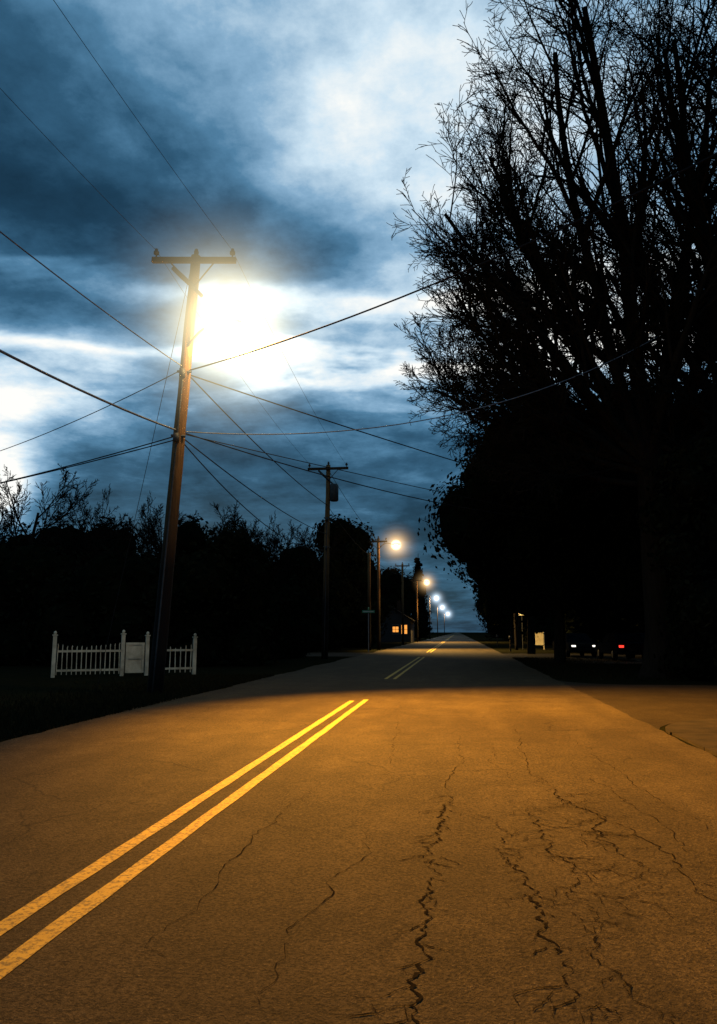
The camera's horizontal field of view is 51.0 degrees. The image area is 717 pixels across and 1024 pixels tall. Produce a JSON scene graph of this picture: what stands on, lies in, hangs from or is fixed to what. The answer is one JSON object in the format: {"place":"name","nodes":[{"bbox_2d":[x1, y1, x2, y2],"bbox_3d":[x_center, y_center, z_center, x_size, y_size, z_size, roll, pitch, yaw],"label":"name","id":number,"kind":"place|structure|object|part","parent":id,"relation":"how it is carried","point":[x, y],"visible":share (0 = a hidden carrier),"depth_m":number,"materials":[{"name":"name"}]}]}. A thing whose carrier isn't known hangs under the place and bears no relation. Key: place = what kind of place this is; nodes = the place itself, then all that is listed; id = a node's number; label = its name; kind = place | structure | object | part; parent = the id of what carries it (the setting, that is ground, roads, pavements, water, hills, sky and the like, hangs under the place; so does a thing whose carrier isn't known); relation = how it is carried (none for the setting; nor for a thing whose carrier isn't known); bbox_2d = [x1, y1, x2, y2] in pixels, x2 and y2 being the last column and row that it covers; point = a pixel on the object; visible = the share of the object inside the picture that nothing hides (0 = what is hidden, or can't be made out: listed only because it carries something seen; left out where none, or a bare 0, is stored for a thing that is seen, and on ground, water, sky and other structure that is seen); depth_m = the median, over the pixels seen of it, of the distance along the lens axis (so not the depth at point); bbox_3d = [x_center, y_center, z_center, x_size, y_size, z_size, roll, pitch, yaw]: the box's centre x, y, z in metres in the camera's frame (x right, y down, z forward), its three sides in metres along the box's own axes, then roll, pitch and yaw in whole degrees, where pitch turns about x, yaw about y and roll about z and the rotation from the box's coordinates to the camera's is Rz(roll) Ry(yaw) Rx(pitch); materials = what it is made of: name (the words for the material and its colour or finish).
{"place":"outdoors","nodes":[
{"label":"outdoors","id":0,"kind":"place"},
{"bbox_2d":[306,652,367,656],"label":"side street","id":1,"kind":"structure","parent":0,"point":[335,654],"depth_m":50.80,"materials":[{"name":"grey asphalt"}]},
{"bbox_2d":[0,633,716,1023],"bbox_3d":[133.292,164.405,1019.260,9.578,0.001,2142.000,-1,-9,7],"label":"road","id":2,"kind":"structure","parent":0,"point":[78,797],"depth_m":5.08,"materials":[{"name":"grey asphalt"}]},
{"bbox_2d":[0,635,453,978],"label":"yellow centre line","id":3,"kind":"object","parent":2,"relation":"on","point":[14,959],"visible":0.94,"depth_m":4.96,"materials":[{"name":"paint"}]},
{"bbox_2d":[3,724,715,1023],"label":"road crack","id":4,"kind":"object","parent":2,"relation":"on","point":[413,985],"visible":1,"depth_m":4.35,"materials":[{"name":"black asphalt"}]},
{"bbox_2d":[411,577,427,641],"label":"utility pole","id":5,"kind":"object","parent":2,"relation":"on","point":[416,580],"visible":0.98,"depth_m":115.86,"materials":[{"name":"brown wood"}]},
{"bbox_2d":[429,595,436,638],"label":"utility pole","id":6,"kind":"object","parent":2,"relation":"on","point":[429,617],"visible":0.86,"depth_m":167.77,"materials":[{"name":"brown wood"}]},
{"bbox_2d":[437,606,438,636],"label":"utility pole","id":7,"kind":"object","parent":2,"relation":"on","point":[437,621],"visible":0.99,"depth_m":231.29,"materials":[{"name":"brown wood"}]},
{"bbox_2d":[0,632,716,756],"bbox_3d":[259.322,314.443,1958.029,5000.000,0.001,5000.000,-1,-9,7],"label":"ground","id":8,"kind":"structure","parent":0,"point":[27,678],"depth_m":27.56,"materials":[{"name":"green plant"}]},
{"bbox_2d":[0,510,36,548],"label":"bare tree","id":9,"kind":"object","parent":8,"relation":"on","point":[2,527],"visible":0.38,"depth_m":44.34,"materials":[{"name":"black plant"}]},
{"bbox_2d":[0,463,98,557],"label":"bare tree","id":10,"kind":"object","parent":8,"relation":"on","point":[56,530],"visible":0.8,"depth_m":41.47,"materials":[{"name":"brown plant"}]},
{"bbox_2d":[52,484,133,564],"bbox_3d":[-15.459,3.425,44.007,4.977,10.149,5.366,-1,-9,7],"label":"bare tree","id":11,"kind":"object","parent":8,"relation":"on","point":[106,523],"visible":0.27,"depth_m":43.49,"materials":[{"name":"black plant"}]},
{"bbox_2d":[78,504,157,562],"bbox_3d":[-14.040,3.724,40.273,5.860,8.378,5.227,-2,-9,15],"label":"bare tree","id":12,"kind":"object","parent":8,"relation":"on","point":[126,530],"visible":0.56,"depth_m":40.13,"materials":[{"name":"brown plant"}]},
{"bbox_2d":[51,630,197,677],"bbox_3d":[-8.066,4.902,26.175,4.887,1.580,0.170,4,-10,-24],"label":"white picket fence","id":13,"kind":"object","parent":8,"relation":"on","point":[133,655],"visible":0.89,"depth_m":26.14,"materials":[{"name":"paint"}]},
{"bbox_2d":[0,525,287,667],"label":"hedge","id":14,"kind":"object","parent":8,"relation":"on","point":[221,599],"visible":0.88,"depth_m":33.42,"materials":[{"name":"green plant"}]},
{"bbox_2d":[124,490,164,555],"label":"bare tree","id":15,"kind":"object","parent":8,"relation":"on","point":[151,529],"visible":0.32,"depth_m":47.77,"materials":[{"name":"black plant"}]},
{"bbox_2d":[134,503,198,552],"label":"bare tree","id":16,"kind":"object","parent":8,"relation":"on","point":[159,521],"visible":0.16,"depth_m":50.55,"materials":[{"name":"black plant"}]},
{"bbox_2d":[132,511,207,562],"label":"bare tree","id":17,"kind":"object","parent":8,"relation":"on","point":[178,538],"visible":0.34,"depth_m":43.65,"materials":[{"name":"black plant"}]},
{"bbox_2d":[1,512,374,658],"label":"tree mass","id":18,"kind":"object","parent":8,"relation":"on","point":[299,609],"visible":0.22,"depth_m":44.95,"materials":[{"name":"green plant"}]},
{"bbox_2d":[147,248,242,693],"bbox_3d":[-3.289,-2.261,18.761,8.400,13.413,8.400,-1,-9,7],"label":"utility pole","id":19,"kind":"object","parent":8,"relation":"on","point":[195,260],"visible":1,"depth_m":19.05,"materials":[{"name":"brown wood"}]},
{"bbox_2d":[0,0,716,687],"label":"overhead wires","id":20,"kind":"object","parent":19,"relation":"attached to","point":[286,360],"visible":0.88,"depth_m":20.01,"materials":[{"name":"black metal"}]},
{"bbox_2d":[194,514,262,561],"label":"bare tree","id":21,"kind":"object","parent":8,"relation":"on","point":[237,521],"visible":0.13,"depth_m":44.74,"materials":[{"name":"black plant"}]},
{"bbox_2d":[209,502,265,547],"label":"bare tree","id":22,"kind":"object","parent":8,"relation":"on","point":[216,506],"visible":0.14,"depth_m":47.89,"materials":[{"name":"black plant"}]},
{"bbox_2d":[200,509,280,565],"bbox_3d":[-9.420,4.893,53.475,6.389,10.240,7.163,-6,-11,34],"label":"bare tree","id":23,"kind":"object","parent":8,"relation":"on","point":[246,531],"visible":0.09,"depth_m":54.60,"materials":[{"name":"black plant"}]},
{"bbox_2d":[226,518,282,583],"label":"bare tree","id":24,"kind":"object","parent":8,"relation":"on","point":[272,546],"visible":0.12,"depth_m":48.66,"materials":[{"name":"black plant"}]},
{"bbox_2d":[239,513,302,589],"bbox_3d":[-6.120,4.765,50.787,4.728,9.641,5.097,-5,-10,30],"label":"bare tree","id":25,"kind":"object","parent":8,"relation":"on","point":[286,551],"visible":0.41,"depth_m":50.41,"materials":[{"name":"black plant"}]},
{"bbox_2d":[255,520,334,594],"bbox_3d":[-5.323,5.851,60.943,7.488,10.705,6.679,3,-10,-18],"label":"bare tree","id":26,"kind":"object","parent":8,"relation":"on","point":[292,530],"visible":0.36,"depth_m":60.57,"materials":[{"name":"black plant"}]},
{"bbox_2d":[294,526,343,650],"bbox_3d":[-3.530,6.250,61.909,5.143,10.203,5.766,4,-10,-25],"label":"bare tree","id":27,"kind":"object","parent":8,"relation":"on","point":[313,560],"visible":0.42,"depth_m":61.87,"materials":[{"name":"black plant"}]},
{"bbox_2d":[308,462,347,658],"bbox_3d":[-1.771,2.664,43.266,2.400,11.405,0.493,-1,-9,7],"label":"utility pole","id":28,"kind":"object","parent":8,"relation":"on","point":[332,492],"visible":0.98,"depth_m":43.29,"materials":[{"name":"brown wood"}]},
{"bbox_2d":[289,514,393,647],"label":"tree","id":29,"kind":"object","parent":8,"relation":"on","point":[351,564],"visible":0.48,"depth_m":72.62,"materials":[{"name":"green plant"}]},
{"bbox_2d":[362,607,374,651],"bbox_3d":[0.757,8.942,57.155,0.675,3.380,0.697,7,-12,-38],"label":"street name sign","id":30,"kind":"object","parent":8,"relation":"on","point":[368,611],"visible":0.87,"depth_m":57.31,"materials":[{"name":"metal"}]},
{"bbox_2d":[367,553,370,649],"bbox_3d":[0.897,7.521,63.532,0.303,8.202,0.297,-1,-9,7],"label":"utility pole","id":31,"kind":"object","parent":8,"relation":"on","point":[369,585],"visible":0.91,"depth_m":63.48,"materials":[{"name":"brown wood"}]},
{"bbox_2d":[364,556,397,643],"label":"evergreen tree","id":32,"kind":"object","parent":8,"relation":"on","point":[382,603],"depth_m":91.91,"materials":[{"name":"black plant"}]},
{"bbox_2d":[369,536,399,649],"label":"utility pole","id":33,"kind":"object","parent":8,"relation":"on","point":[378,541],"visible":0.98,"depth_m":65.04,"materials":[{"name":"brown wood"}]},
{"bbox_2d":[371,566,412,617],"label":"evergreen tree","id":34,"kind":"object","parent":8,"relation":"on","point":[389,580],"visible":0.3,"depth_m":133.78,"materials":[{"name":"black plant"}]},
{"bbox_2d":[395,562,409,644],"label":"utility pole","id":35,"kind":"object","parent":8,"relation":"on","point":[402,577],"visible":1,"depth_m":91.55,"materials":[{"name":"brown wood"}]},
{"bbox_2d":[392,572,428,637],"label":"evergreen tree","id":36,"kind":"object","parent":8,"relation":"on","point":[408,582],"visible":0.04,"depth_m":196.14,"materials":[{"name":"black plant"}]},
{"bbox_2d":[407,557,433,639],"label":"conifer tree","id":37,"kind":"object","parent":8,"relation":"on","point":[424,629],"visible":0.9,"depth_m":147.53,"materials":[{"name":"black plant"}]},
{"bbox_2d":[472,589,502,637],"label":"evergreen tree","id":38,"kind":"object","parent":8,"relation":"on","point":[477,596],"visible":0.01,"depth_m":195.44,"materials":[{"name":"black plant"}]},
{"bbox_2d":[456,563,523,646],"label":"evergreen tree","id":39,"kind":"object","parent":8,"relation":"on","point":[520,618],"depth_m":75.50,"materials":[{"name":"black plant"}]},
{"bbox_2d":[470,582,517,639],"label":"evergreen tree","id":40,"kind":"object","parent":8,"relation":"on","point":[494,630],"visible":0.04,"depth_m":137.04,"materials":[{"name":"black plant"}]},
{"bbox_2d":[476,587,526,642],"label":"evergreen tree","id":41,"kind":"object","parent":8,"relation":"on","point":[493,608],"visible":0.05,"depth_m":101.14,"materials":[{"name":"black plant"}]},
{"bbox_2d":[514,613,517,649],"bbox_3d":[13.395,8.795,64.227,0.325,5.906,0.279,-1,-9,7],"label":"utility pole","id":42,"kind":"object","parent":8,"relation":"on","point":[516,637],"visible":0.46,"depth_m":63.87,"materials":[{"name":"brown wood"}]},
{"bbox_2d":[535,632,544,649],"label":"yard sign","id":43,"kind":"object","parent":8,"relation":"on","point":[539,638],"visible":0.57,"depth_m":65.31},
{"bbox_2d":[386,0,716,678],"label":"bare oak tree","id":44,"kind":"object","parent":8,"relation":"on","point":[560,410],"visible":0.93,"depth_m":26.47,"materials":[{"name":"brown plant"}]},
{"bbox_2d":[487,0,716,526],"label":"bare oak tree","id":45,"kind":"object","parent":8,"relation":"on","point":[680,126],"visible":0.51,"depth_m":25.67,"materials":[{"name":"brown plant"}]},
{"bbox_2d":[598,92,716,437],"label":"bare oak tree","id":46,"kind":"object","parent":8,"relation":"on","point":[689,343],"visible":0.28,"depth_m":26.39,"materials":[{"name":"brown plant"}]},
{"bbox_2d":[0,0,716,631],"label":"sky","id":47,"kind":"structure","parent":0,"point":[296,127],"materials":[{"name":"blue"}]},
{"bbox_2d":[374,608,414,641],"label":"walls","id":48,"kind":"structure","parent":0,"point":[388,636],"depth_m":112.45,"materials":[{"name":"grey wood"}]},
{"bbox_2d":[392,624,407,633],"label":"door and trim","id":49,"kind":"structure","parent":48,"relation":"attached to","point":[395,629],"depth_m":112.28,"materials":[{"name":"brown wood"}]},
{"bbox_2d":[393,625,406,633],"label":"windows","id":50,"kind":"structure","parent":48,"relation":"attached to","point":[405,627],"depth_m":112.23,"materials":[{"name":"yellow glass"}]},
{"bbox_2d":[391,601,415,621],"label":"roof","id":51,"kind":"structure","parent":48,"relation":"on","point":[399,607],"depth_m":118.75,"materials":[{"name":"black"}]},
{"bbox_2d":[504,654,642,663],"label":"gravel driveway","id":52,"kind":"structure","parent":0,"point":[637,659],"depth_m":44.83,"materials":[{"name":"grey gravel"}]},
{"bbox_2d":[467,566,535,653],"bbox_3d":[12.364,2.603,52.827,11.128,14.547,11.393,-1,-9,7],"label":"evergreen tree","id":53,"kind":"object","parent":52,"relation":"on","point":[531,648],"depth_m":51.98,"materials":[{"name":"black plant"}]},
{"bbox_2d":[417,393,641,662],"bbox_3d":[10.361,0.774,38.811,14.406,13.736,14.193,-1,-9,7],"label":"magnolia tree","id":54,"kind":"object","parent":52,"relation":"on","point":[527,566],"visible":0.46,"depth_m":34.97,"materials":[{"name":"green plant"}]},
{"bbox_2d":[553,633,596,656],"bbox_3d":[13.493,8.284,46.936,2.020,1.457,4.615,0,-9,2],"label":"parked car","id":55,"kind":"object","parent":52,"relation":"on","point":[581,643],"visible":0.61,"depth_m":45.30,"materials":[{"name":"grey paint"}]},
{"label":"windows","id":56,"kind":"part","parent":55,"relation":"part of","materials":[{"name":"black glass"}]},
{"bbox_2d":[595,633,643,660],"bbox_3d":[14.465,7.388,41.328,2.020,1.457,4.615,0,-9,3],"label":"parked car","id":57,"kind":"object","parent":52,"relation":"on","point":[610,644],"visible":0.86,"depth_m":39.93,"materials":[{"name":"paint"}]},
{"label":"windows","id":58,"kind":"part","parent":57,"relation":"part of","materials":[{"name":"black glass"}]},
{"bbox_2d":[569,685,716,717],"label":"side street","id":59,"kind":"structure","parent":0,"point":[690,701],"depth_m":17.14,"materials":[{"name":"grey asphalt"}]},
{"bbox_2d":[557,680,716,728],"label":"road corner","id":60,"kind":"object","parent":59,"relation":"on","point":[657,722],"visible":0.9,"depth_m":13.02,"materials":[{"name":"concrete"}]},
{"bbox_2d":[665,719,716,755],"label":"footpath","id":61,"kind":"structure","parent":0,"point":[703,736],"depth_m":11.08,"materials":[{"name":"concrete"}]}
]}

